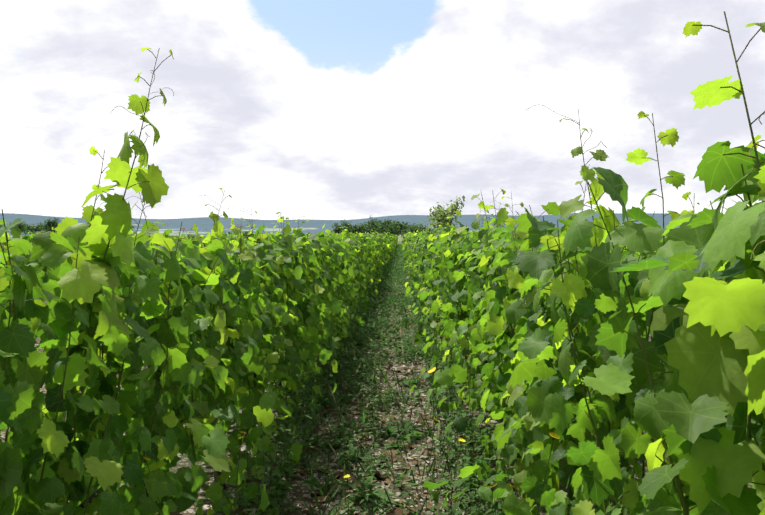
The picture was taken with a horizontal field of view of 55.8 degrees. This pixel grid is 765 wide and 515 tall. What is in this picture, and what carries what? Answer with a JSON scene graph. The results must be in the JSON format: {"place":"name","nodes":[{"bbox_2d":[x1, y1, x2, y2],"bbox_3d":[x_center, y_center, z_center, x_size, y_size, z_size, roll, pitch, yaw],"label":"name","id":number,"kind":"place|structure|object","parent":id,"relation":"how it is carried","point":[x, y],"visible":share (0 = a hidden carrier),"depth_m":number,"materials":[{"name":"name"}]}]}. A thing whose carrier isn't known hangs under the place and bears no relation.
{"place":"outdoors","nodes":[
{"label":"outdoors","id":0,"kind":"place"},
{"bbox_2d":[0,213,688,234],"bbox_3d":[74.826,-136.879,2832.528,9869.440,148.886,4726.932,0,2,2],"label":"hills","id":1,"kind":"structure","parent":0,"point":[203,224],"depth_m":3052.34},
{"bbox_2d":[0,235,752,514],"bbox_3d":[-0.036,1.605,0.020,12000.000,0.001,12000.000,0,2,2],"label":"ground","id":2,"kind":"structure","parent":0,"point":[292,495],"depth_m":5.18,"materials":[{"name":"soil"}]},
{"bbox_2d":[0,195,464,239],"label":"trees","id":3,"kind":"object","parent":2,"relation":"on","point":[377,226],"visible":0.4,"depth_m":149.44,"materials":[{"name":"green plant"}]},
{"bbox_2d":[143,270,555,514],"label":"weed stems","id":4,"kind":"object","parent":2,"relation":"on","point":[413,472],"visible":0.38,"depth_m":4.76,"materials":[{"name":"green plant"}]},
{"bbox_2d":[143,273,559,501],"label":"yellow flowers","id":5,"kind":"object","parent":4,"relation":"attached to","point":[552,434],"visible":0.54,"depth_m":3.61,"materials":[{"name":"yellow plant"}]},
{"bbox_2d":[195,243,518,514],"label":"dirt path","id":6,"kind":"structure","parent":2,"relation":"on","point":[395,267],"depth_m":5.67,"materials":[{"name":"brown soil"}]},
{"bbox_2d":[148,320,569,514],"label":"vine stakes","id":7,"kind":"object","parent":2,"relation":"on","point":[561,486],"depth_m":3.47,"materials":[{"name":"brown wood"}]},
{"bbox_2d":[0,254,749,514],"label":"trellis wires","id":8,"kind":"object","parent":7,"relation":"attached to","point":[143,360],"depth_m":2.31,"materials":[{"name":"grey metal"}]},
{"bbox_2d":[202,274,522,514],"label":"path stones","id":9,"kind":"object","parent":2,"relation":"on","point":[370,505],"visible":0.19,"depth_m":5.35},
{"bbox_2d":[192,280,533,514],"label":"weeds","id":10,"kind":"object","parent":2,"relation":"on","point":[377,475],"visible":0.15,"depth_m":5.45,"materials":[{"name":"plant"}]},
{"bbox_2d":[0,11,764,514],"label":"vine","id":11,"kind":"object","parent":2,"relation":"on","point":[704,391],"depth_m":2.46,"materials":[{"name":"green plant"}]},
{"bbox_2d":[0,0,764,219],"label":"sky","id":12,"kind":"structure","parent":0,"point":[310,109],"materials":[{"name":"white"}]}
]}

